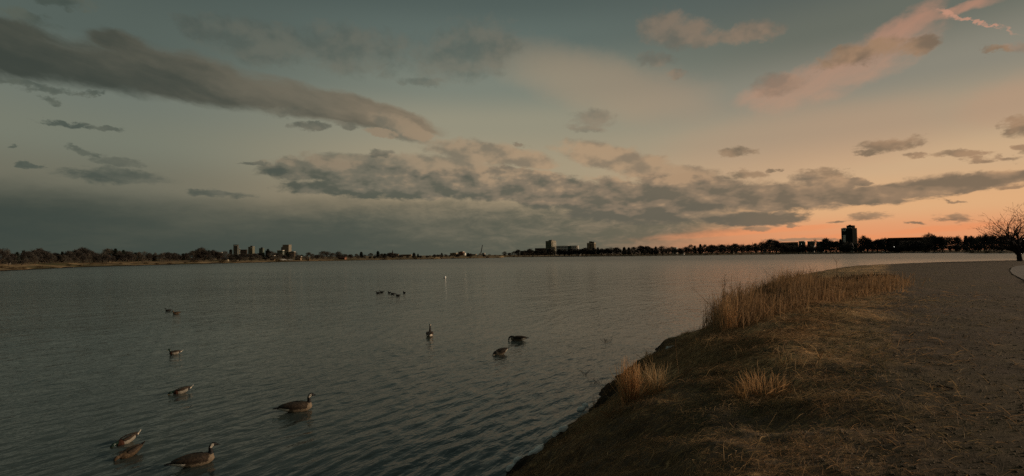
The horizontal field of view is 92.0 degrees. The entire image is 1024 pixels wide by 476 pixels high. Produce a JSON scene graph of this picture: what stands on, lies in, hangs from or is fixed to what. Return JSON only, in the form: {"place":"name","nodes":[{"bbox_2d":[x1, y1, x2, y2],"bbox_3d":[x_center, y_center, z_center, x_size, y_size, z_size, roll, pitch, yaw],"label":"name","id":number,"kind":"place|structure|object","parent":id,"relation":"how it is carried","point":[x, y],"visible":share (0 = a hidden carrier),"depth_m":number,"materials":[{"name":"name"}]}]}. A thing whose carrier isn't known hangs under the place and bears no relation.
{"place":"outdoors","nodes":[
{"label":"outdoors","id":0,"kind":"place"},
{"bbox_2d":[0,249,1013,270],"bbox_3d":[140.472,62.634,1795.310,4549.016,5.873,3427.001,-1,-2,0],"label":"shore","id":1,"kind":"structure","parent":0,"point":[32,265],"depth_m":452.30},
{"bbox_2d":[0,248,7,261],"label":"bare tree","id":2,"kind":"object","parent":1,"relation":"on","point":[4,254],"visible":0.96,"depth_m":193.99,"materials":[{"name":"brown plant"}]},
{"bbox_2d":[5,256,12,264],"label":"bare tree","id":3,"kind":"object","parent":1,"relation":"on","point":[9,259],"visible":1,"depth_m":191.54,"materials":[{"name":"brown plant"}]},
{"bbox_2d":[5,253,19,263],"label":"bare tree","id":4,"kind":"object","parent":1,"relation":"on","point":[12,256],"visible":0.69,"depth_m":206.83,"materials":[{"name":"brown plant"}]},
{"bbox_2d":[20,251,37,263],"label":"bare tree","id":5,"kind":"object","parent":1,"relation":"on","point":[29,254],"visible":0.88,"depth_m":215.12,"materials":[{"name":"brown plant"}]},
{"bbox_2d":[27,248,42,263],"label":"bare tree","id":6,"kind":"object","parent":1,"relation":"on","point":[37,253],"visible":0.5,"depth_m":222.39,"materials":[{"name":"brown plant"}]},
{"bbox_2d":[38,250,53,262],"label":"bare tree","id":7,"kind":"object","parent":1,"relation":"on","point":[44,253],"visible":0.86,"depth_m":231.04,"materials":[{"name":"brown plant"}]},
{"bbox_2d":[60,254,68,262],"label":"bare tree","id":8,"kind":"object","parent":1,"relation":"on","point":[63,257],"visible":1,"depth_m":246.26,"materials":[{"name":"brown plant"}]},
{"bbox_2d":[60,250,75,259],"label":"bare tree","id":9,"kind":"object","parent":1,"relation":"on","point":[69,254],"visible":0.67,"depth_m":254.48,"materials":[{"name":"brown plant"}]},
{"bbox_2d":[71,249,83,262],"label":"bare tree","id":10,"kind":"object","parent":1,"relation":"on","point":[78,253],"visible":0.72,"depth_m":268.53,"materials":[{"name":"brown plant"}]},
{"bbox_2d":[77,247,91,261],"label":"bare tree","id":11,"kind":"object","parent":1,"relation":"on","point":[85,251],"visible":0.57,"depth_m":273.56,"materials":[{"name":"brown plant"}]},
{"bbox_2d":[81,255,87,263],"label":"bare tree","id":12,"kind":"object","parent":1,"relation":"on","point":[84,257],"visible":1,"depth_m":261.77,"materials":[{"name":"brown plant"}]},
{"bbox_2d":[102,254,110,262],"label":"bare tree","id":13,"kind":"object","parent":1,"relation":"on","point":[107,256],"visible":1,"depth_m":276.17,"materials":[{"name":"brown plant"}]},
{"bbox_2d":[102,249,113,258],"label":"bare tree","id":14,"kind":"object","parent":1,"relation":"on","point":[108,251],"visible":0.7,"depth_m":300.02,"materials":[{"name":"brown plant"}]},
{"bbox_2d":[113,248,118,261],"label":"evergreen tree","id":15,"kind":"object","parent":1,"relation":"on","point":[115,250],"visible":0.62,"depth_m":302.94,"materials":[{"name":"black plant"}]},
{"bbox_2d":[115,252,123,260],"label":"bare tree","id":16,"kind":"object","parent":1,"relation":"on","point":[117,254],"visible":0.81,"depth_m":299.67,"materials":[{"name":"brown plant"}]},
{"bbox_2d":[125,252,132,261],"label":"bare tree","id":17,"kind":"object","parent":1,"relation":"on","point":[128,256],"visible":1,"depth_m":293.60,"materials":[{"name":"brown plant"}]},
{"bbox_2d":[145,253,152,260],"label":"bare tree","id":18,"kind":"object","parent":1,"relation":"on","point":[149,255],"visible":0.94,"depth_m":316.12,"materials":[{"name":"brown plant"}]},
{"bbox_2d":[157,252,164,260],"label":"bare tree","id":19,"kind":"object","parent":1,"relation":"on","point":[162,254],"visible":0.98,"depth_m":327.47,"materials":[{"name":"brown plant"}]},
{"bbox_2d":[164,252,171,260],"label":"bare tree","id":20,"kind":"object","parent":1,"relation":"on","point":[167,255],"visible":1,"depth_m":322.79,"materials":[{"name":"brown plant"}]},
{"bbox_2d":[183,253,189,259],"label":"bare tree","id":21,"kind":"object","parent":1,"relation":"on","point":[186,256],"visible":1,"depth_m":347.07,"materials":[{"name":"brown plant"}]},
{"bbox_2d":[188,251,196,258],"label":"bare tree","id":22,"kind":"object","parent":1,"relation":"on","point":[192,252],"visible":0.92,"depth_m":373.22,"materials":[{"name":"brown plant"}]},
{"bbox_2d":[195,247,204,259],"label":"bare tree","id":23,"kind":"object","parent":1,"relation":"on","point":[199,250],"visible":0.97,"depth_m":376.85,"materials":[{"name":"brown plant"}]},
{"bbox_2d":[198,251,211,258],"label":"bare tree","id":24,"kind":"object","parent":1,"relation":"on","point":[207,254],"visible":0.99,"depth_m":378.19,"materials":[{"name":"brown plant"}]},
{"bbox_2d":[210,250,217,257],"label":"bare tree","id":25,"kind":"object","parent":1,"relation":"on","point":[213,251],"visible":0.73,"depth_m":399.85,"materials":[{"name":"brown plant"}]},
{"bbox_2d":[212,251,220,258],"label":"bare tree","id":26,"kind":"object","parent":1,"relation":"on","point":[218,254],"visible":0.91,"depth_m":400.56,"materials":[{"name":"brown plant"}]},
{"bbox_2d":[233,245,238,256],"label":"office tower","id":27,"kind":"structure","parent":1,"relation":"on","point":[235,249],"depth_m":1144.16,"materials":[{"name":"grey concrete"}]},
{"bbox_2d":[248,246,254,256],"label":"office tower","id":28,"kind":"structure","parent":1,"relation":"on","point":[251,249],"depth_m":1258.56,"materials":[{"name":"beige concrete"}]},
{"bbox_2d":[281,245,291,254],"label":"office tower","id":29,"kind":"structure","parent":1,"relation":"on","point":[287,248],"depth_m":1413.96,"materials":[{"name":"grey concrete"}]},
{"bbox_2d":[319,251,328,258],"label":"bare tree","id":30,"kind":"object","parent":1,"relation":"on","point":[322,252],"visible":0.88,"depth_m":525.72,"materials":[{"name":"brown plant"}]},
{"bbox_2d":[0,233,1020,262],"bbox_3d":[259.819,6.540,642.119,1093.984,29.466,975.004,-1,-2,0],"label":"distant wood","id":31,"kind":"object","parent":1,"relation":"on","point":[850,243],"visible":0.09,"depth_m":905.72,"materials":[{"name":"black plant"}]},
{"bbox_2d":[526,249,533,255],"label":"bare tree","id":32,"kind":"object","parent":1,"relation":"on","point":[528,251],"visible":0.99,"depth_m":977.91,"materials":[{"name":"black plant"}]},
{"bbox_2d":[546,248,552,255],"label":"bare tree","id":33,"kind":"object","parent":1,"relation":"on","point":[550,250],"visible":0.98,"depth_m":940.72,"materials":[{"name":"black plant"}]},
{"bbox_2d":[546,240,578,254],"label":"apartment tower","id":34,"kind":"structure","parent":1,"relation":"on","point":[551,244],"depth_m":1151.84,"materials":[{"name":"beige concrete"}]},
{"bbox_2d":[567,248,575,255],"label":"bare tree","id":35,"kind":"object","parent":1,"relation":"on","point":[572,250],"visible":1,"depth_m":907.01,"materials":[{"name":"black plant"}]},
{"bbox_2d":[581,247,588,255],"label":"bare tree","id":36,"kind":"object","parent":1,"relation":"on","point":[585,250],"visible":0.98,"depth_m":887.04,"materials":[{"name":"black plant"}]},
{"bbox_2d":[587,241,595,249],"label":"apartment tower","id":37,"kind":"structure","parent":1,"relation":"on","point":[591,245],"depth_m":1118.66,"materials":[{"name":"beige concrete"}]},
{"bbox_2d":[597,249,604,254],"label":"bare tree","id":38,"kind":"object","parent":1,"relation":"on","point":[601,251],"visible":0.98,"depth_m":872.45,"materials":[{"name":"black plant"}]},
{"bbox_2d":[635,245,646,254],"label":"bare tree","id":39,"kind":"object","parent":1,"relation":"on","point":[640,247],"visible":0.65,"depth_m":847.30,"materials":[{"name":"black plant"}]},
{"bbox_2d":[697,246,703,253],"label":"bare tree","id":40,"kind":"object","parent":1,"relation":"on","point":[700,248],"visible":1,"depth_m":853.80,"materials":[{"name":"black plant"}]},
{"bbox_2d":[720,247,726,252],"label":"bare tree","id":41,"kind":"object","parent":1,"relation":"on","point":[723,249],"visible":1,"depth_m":863.24,"materials":[{"name":"black plant"}]},
{"bbox_2d":[727,246,734,252],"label":"bare tree","id":42,"kind":"object","parent":1,"relation":"on","point":[731,248],"visible":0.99,"depth_m":883.79,"materials":[{"name":"black plant"}]},
{"bbox_2d":[730,243,740,252],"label":"bare tree","id":43,"kind":"object","parent":1,"relation":"on","point":[734,245],"visible":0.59,"depth_m":900.69,"materials":[{"name":"black plant"}]},
{"bbox_2d":[738,247,746,253],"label":"bare tree","id":44,"kind":"object","parent":1,"relation":"on","point":[742,249],"visible":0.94,"depth_m":895.97,"materials":[{"name":"black plant"}]},
{"bbox_2d":[753,245,760,253],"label":"bare tree","id":45,"kind":"object","parent":1,"relation":"on","point":[756,248],"visible":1,"depth_m":910.21,"materials":[{"name":"black plant"}]},
{"bbox_2d":[773,240,780,251],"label":"bare tree","id":46,"kind":"object","parent":1,"relation":"on","point":[776,242],"visible":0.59,"depth_m":955.60,"materials":[{"name":"black plant"}]},
{"bbox_2d":[780,242,798,252],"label":"long building","id":47,"kind":"structure","parent":1,"relation":"on","point":[792,243],"depth_m":1036.54,"materials":[{"name":"black brick"}]},
{"bbox_2d":[820,237,832,252],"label":"bare tree","id":48,"kind":"object","parent":1,"relation":"on","point":[825,241],"visible":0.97,"depth_m":951.82,"materials":[{"name":"black plant"}]},
{"bbox_2d":[832,241,842,252],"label":"bare tree","id":49,"kind":"object","parent":1,"relation":"on","point":[836,243],"visible":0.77,"depth_m":949.65,"materials":[{"name":"black plant"}]},
{"bbox_2d":[841,225,857,251],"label":"apartment tower","id":50,"kind":"structure","parent":1,"relation":"on","point":[848,233],"depth_m":1027.14,"materials":[{"name":"black concrete"}]},
{"bbox_2d":[855,237,863,251],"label":"bare tree","id":51,"kind":"object","parent":1,"relation":"on","point":[857,242],"visible":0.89,"depth_m":934.79,"materials":[{"name":"black plant"}]},
{"bbox_2d":[858,245,865,251],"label":"bare tree","id":52,"kind":"object","parent":1,"relation":"on","point":[862,248],"visible":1,"depth_m":918.18,"materials":[{"name":"black plant"}]},
{"bbox_2d":[858,235,869,251],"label":"bare tree","id":53,"kind":"object","parent":1,"relation":"on","point":[863,236],"visible":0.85,"depth_m":931.13,"materials":[{"name":"black plant"}]},
{"bbox_2d":[861,237,874,247],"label":"bare tree","id":54,"kind":"object","parent":1,"relation":"on","point":[866,242],"visible":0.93,"depth_m":922.66,"materials":[{"name":"black plant"}]},
{"bbox_2d":[876,238,886,251],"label":"bare tree","id":55,"kind":"object","parent":1,"relation":"on","point":[882,242],"visible":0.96,"depth_m":922.12,"materials":[{"name":"black plant"}]},
{"bbox_2d":[891,246,899,251],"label":"bare tree","id":56,"kind":"object","parent":1,"relation":"on","point":[895,248],"visible":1,"depth_m":908.97,"materials":[{"name":"black plant"}]},
{"bbox_2d":[901,241,908,246],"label":"bare tree","id":57,"kind":"object","parent":1,"relation":"on","point":[905,243],"visible":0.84,"depth_m":929.54,"materials":[{"name":"black plant"}]},
{"bbox_2d":[890,237,933,250],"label":"slab building","id":58,"kind":"structure","parent":1,"relation":"on","point":[915,239],"depth_m":997.23,"materials":[{"name":"brown brick"}]},
{"bbox_2d":[891,238,922,240],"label":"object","id":59,"kind":"structure","parent":58,"relation":"in","point":[909,238],"depth_m":994.56,"materials":[{"name":"black"}]},
{"bbox_2d":[911,241,922,251],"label":"bare tree","id":60,"kind":"object","parent":1,"relation":"on","point":[916,242],"visible":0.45,"depth_m":915.46,"materials":[{"name":"black plant"}]},
{"bbox_2d":[923,232,933,251],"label":"bare tree","id":61,"kind":"object","parent":1,"relation":"on","point":[926,242],"visible":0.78,"depth_m":884.14,"materials":[{"name":"black plant"}]},
{"bbox_2d":[928,234,938,249],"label":"bare tree","id":62,"kind":"object","parent":1,"relation":"on","point":[933,237],"visible":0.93,"depth_m":870.73,"materials":[{"name":"black plant"}]},
{"bbox_2d":[936,236,947,251],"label":"bare tree","id":63,"kind":"object","parent":1,"relation":"on","point":[942,241],"visible":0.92,"depth_m":852.91,"materials":[{"name":"black plant"}]},
{"bbox_2d":[944,236,953,251],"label":"bare tree","id":64,"kind":"object","parent":1,"relation":"on","point":[949,240],"visible":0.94,"depth_m":838.61,"materials":[{"name":"black plant"}]},
{"bbox_2d":[952,244,959,251],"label":"bare tree","id":65,"kind":"object","parent":1,"relation":"on","point":[955,246],"visible":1,"depth_m":816.93,"materials":[{"name":"black plant"}]},
{"bbox_2d":[951,234,962,245],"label":"bare tree","id":66,"kind":"object","parent":1,"relation":"on","point":[956,240],"visible":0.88,"depth_m":829.29,"materials":[{"name":"black plant"}]},
{"bbox_2d":[964,235,973,250],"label":"bare tree","id":67,"kind":"object","parent":1,"relation":"on","point":[968,240],"visible":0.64,"depth_m":641.67,"materials":[{"name":"black plant"}]},
{"bbox_2d":[973,244,982,251],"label":"bare tree","id":68,"kind":"object","parent":1,"relation":"on","point":[977,246],"visible":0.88,"depth_m":598.52,"materials":[{"name":"black plant"}]},
{"bbox_2d":[980,234,992,250],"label":"bare tree","id":69,"kind":"object","parent":1,"relation":"on","point":[984,239],"visible":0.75,"depth_m":599.67,"materials":[{"name":"black plant"}]},
{"bbox_2d":[986,235,997,251],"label":"bare tree","id":70,"kind":"object","parent":1,"relation":"on","point":[994,239],"visible":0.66,"depth_m":588.66,"materials":[{"name":"black plant"}]},
{"bbox_2d":[0,253,1023,475],"bbox_3d":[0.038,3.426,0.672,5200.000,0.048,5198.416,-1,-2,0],"label":"water","id":71,"kind":"structure","parent":0,"point":[92,369],"depth_m":17.56,"materials":[{"name":"grey liquid"}]},
{"bbox_2d":[110,429,140,447],"bbox_3d":[-7.169,3.759,9.173,0.173,0.153,0.551,-2,10,27],"label":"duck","id":72,"kind":"object","parent":71,"relation":"on","point":[127,438],"visible":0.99,"depth_m":9.14},
{"bbox_2d":[113,441,144,461],"bbox_3d":[-6.638,3.732,8.575,0.173,0.153,0.551,-1,8,21],"label":"duck","id":73,"kind":"object","parent":71,"relation":"on","point":[131,451],"visible":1,"depth_m":8.53},
{"bbox_2d":[166,349,182,354],"bbox_3d":[-12.085,4.071,17.728,0.505,0.234,0.173,1,-2,-30],"label":"duck","id":74,"kind":"object","parent":71,"relation":"on","point":[174,352],"visible":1,"depth_m":17.66},
{"bbox_2d":[168,385,192,394],"bbox_3d":[-8.414,3.887,12.547,0.587,0.163,0.184,-8,3,-40],"label":"duck","id":75,"kind":"object","parent":71,"relation":"on","point":[180,390],"visible":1,"depth_m":12.50},
{"bbox_2d":[164,442,219,467],"bbox_3d":[-5.260,3.606,8.149,0.785,0.348,0.277,1,-3,-36],"label":"goose","id":76,"kind":"object","parent":71,"relation":"on","point":[195,459],"visible":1,"depth_m":8.10},
{"bbox_2d":[273,393,314,412],"bbox_3d":[-4.815,3.682,10.974,0.900,0.399,0.318,0,-2,-27],"label":"goose","id":77,"kind":"object","parent":71,"relation":"on","point":[295,406],"visible":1,"depth_m":10.90},
{"bbox_2d":[426,324,432,336],"bbox_3d":[-3.503,3.956,21.026,0.321,0.531,0.894,0,-2,-6],"label":"goose","id":78,"kind":"object","parent":71,"relation":"on","point":[429,333],"visible":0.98,"depth_m":20.92},
{"bbox_2d":[492,347,508,355],"bbox_3d":[-0.373,3.930,17.088,0.801,0.218,0.277,-11,6,-43],"label":"goose","id":79,"kind":"object","parent":71,"relation":"on","point":[500,351],"visible":0.96,"depth_m":16.96},
{"bbox_2d":[508,336,528,340],"bbox_3d":[0.266,4.016,19.745,0.859,0.234,0.297,-1,-2,5],"label":"goose","id":80,"kind":"object","parent":71,"relation":"on","point":[517,338],"visible":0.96,"depth_m":19.64},
{"bbox_2d":[577,406,584,410],"bbox_3d":[1.530,3.748,10.860,0.146,0.070,0.271,-2,-3,40],"label":"ice scrap","id":81,"kind":"object","parent":71,"relation":"on","point":[580,408],"visible":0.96,"depth_m":10.81,"materials":[{"name":"grey ice"}]},
{"bbox_2d":[0,0,1023,258],"label":"sky","id":82,"kind":"structure","parent":0,"point":[421,127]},
{"bbox_2d":[635,253,811,255],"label":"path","id":83,"kind":"structure","parent":0,"point":[724,254],"depth_m":863.93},
{"bbox_2d":[506,260,1023,475],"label":"ground","id":84,"kind":"structure","parent":0,"point":[982,274],"depth_m":6.34,"materials":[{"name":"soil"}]},
{"bbox_2d":[506,463,515,471],"bbox_3d":[-0.009,3.635,7.851,0.086,0.070,0.215,-2,-3,41],"label":"ice scrap","id":85,"kind":"object","parent":84,"relation":"on","point":[510,467],"visible":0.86,"depth_m":7.80,"materials":[{"name":"white ice"}]},
{"bbox_2d":[513,455,521,462],"bbox_3d":[0.091,3.613,8.069,0.103,0.072,0.300,-2,-3,38],"label":"ice scrap","id":86,"kind":"object","parent":84,"relation":"on","point":[516,459],"visible":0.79,"depth_m":8.03,"materials":[{"name":"white ice"}]},
{"bbox_2d":[528,444,543,454],"bbox_3d":[0.416,3.472,8.089,0.149,0.071,0.577,-2,-2,36],"label":"ice scrap","id":87,"kind":"object","parent":84,"relation":"on","point":[536,449],"visible":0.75,"depth_m":8.04,"materials":[{"name":"white ice"}]},
{"bbox_2d":[552,430,559,436],"bbox_3d":[0.773,3.416,8.674,0.236,0.071,0.145,1,-3,-40],"label":"ice scrap","id":88,"kind":"object","parent":84,"relation":"on","point":[555,433],"visible":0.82,"depth_m":8.62,"materials":[{"name":"white ice"}]},
{"bbox_2d":[558,425,567,431],"bbox_3d":[0.911,3.345,8.687,0.244,0.071,0.109,1,-2,-32],"label":"ice scrap","id":89,"kind":"object","parent":84,"relation":"on","point":[563,428],"visible":0.95,"depth_m":8.64,"materials":[{"name":"white ice"}]},
{"bbox_2d":[601,379,616,396],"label":"grass tuft","id":90,"kind":"object","parent":84,"relation":"on","point":[610,388],"visible":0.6,"depth_m":11.71,"materials":[{"name":"brown plant"}]},
{"bbox_2d":[609,354,648,406],"bbox_3d":[1.893,2.374,8.091,0.750,0.876,0.743,-1,-2,0],"label":"grass tuft","id":91,"kind":"object","parent":84,"relation":"on","point":[630,388],"visible":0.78,"depth_m":8.05,"materials":[{"name":"plant"}]},
{"bbox_2d":[612,357,684,398],"bbox_3d":[2.348,2.317,8.215,1.346,0.648,1.366,-1,-2,0],"label":"grass tuft","id":92,"kind":"object","parent":84,"relation":"on","point":[654,381],"visible":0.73,"depth_m":8.20,"materials":[{"name":"plant"}]},
{"bbox_2d":[636,350,662,362],"bbox_3d":[3.672,3.223,13.411,0.605,0.439,0.968,1,-2,-36],"label":"grass tuft","id":93,"kind":"object","parent":84,"relation":"on","point":[646,354],"visible":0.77,"depth_m":13.35,"materials":[{"name":"plant"}]},
{"bbox_2d":[715,292,745,330],"bbox_3d":[5.961,2.020,13.511,0.689,1.228,0.726,0,-2,-21],"label":"grass tuft","id":94,"kind":"object","parent":84,"relation":"on","point":[728,315],"visible":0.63,"depth_m":13.43,"materials":[{"name":"plant"}]},
{"bbox_2d":[728,380,749,398],"bbox_3d":[2.991,1.986,6.462,0.248,0.257,0.267,-1,-2,0],"label":"grass tuft","id":95,"kind":"object","parent":84,"relation":"on","point":[743,393],"visible":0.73,"depth_m":6.44,"materials":[{"name":"plant"}]},
{"bbox_2d":[711,367,795,397],"bbox_3d":[3.573,2.054,6.727,1.567,0.600,1.398,1,-2,-35],"label":"grass tuft","id":96,"kind":"object","parent":84,"relation":"on","point":[759,385],"visible":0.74,"depth_m":6.78,"materials":[{"name":"plant"}]},
{"bbox_2d":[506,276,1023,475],"bbox_3d":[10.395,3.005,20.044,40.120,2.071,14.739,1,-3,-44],"label":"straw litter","id":97,"kind":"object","parent":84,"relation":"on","point":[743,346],"visible":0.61,"depth_m":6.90,"materials":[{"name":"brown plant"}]},
{"bbox_2d":[763,355,790,366],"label":"grass tuft","id":98,"kind":"object","parent":84,"relation":"on","point":[775,360],"visible":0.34,"depth_m":7.93,"materials":[{"name":"plant"}]},
{"bbox_2d":[778,320,789,379],"bbox_3d":[3.806,1.577,6.874,0.306,0.898,0.056,1,-3,-40],"label":"dry stalk","id":99,"kind":"object","parent":84,"relation":"on","point":[786,352],"visible":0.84,"depth_m":6.90,"materials":[{"name":"brown plant"}]},
{"bbox_2d":[697,265,931,337],"bbox_3d":[13.316,2.754,24.189,27.201,3.124,9.912,1,-3,-43],"label":"reed bed","id":100,"kind":"object","parent":84,"relation":"on","point":[784,292],"visible":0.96,"depth_m":18.62,"materials":[{"name":"plant"}]},
{"bbox_2d":[698,293,1023,475],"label":"pebbles","id":101,"kind":"object","parent":84,"relation":"on","point":[871,429],"visible":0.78,"depth_m":5.18,"materials":[{"name":"stone"}]},
{"bbox_2d":[828,272,894,281],"bbox_3d":[22.286,2.550,31.533,7.639,0.708,2.944,1,-2,-35],"label":"grass tuft","id":102,"kind":"object","parent":84,"relation":"on","point":[866,274],"visible":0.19,"depth_m":31.14,"materials":[{"name":"brown plant"}]},
{"bbox_2d":[963,202,1023,260],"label":"maple tree","id":103,"kind":"object","parent":84,"relation":"on","point":[1017,248],"visible":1,"depth_m":86.23,"materials":[{"name":"brown plant"}]},
{"bbox_2d":[1010,265,1023,278],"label":"path","id":104,"kind":"structure","parent":0,"point":[1018,271],"depth_m":42.88,"materials":[{"name":"concrete"}]}
]}

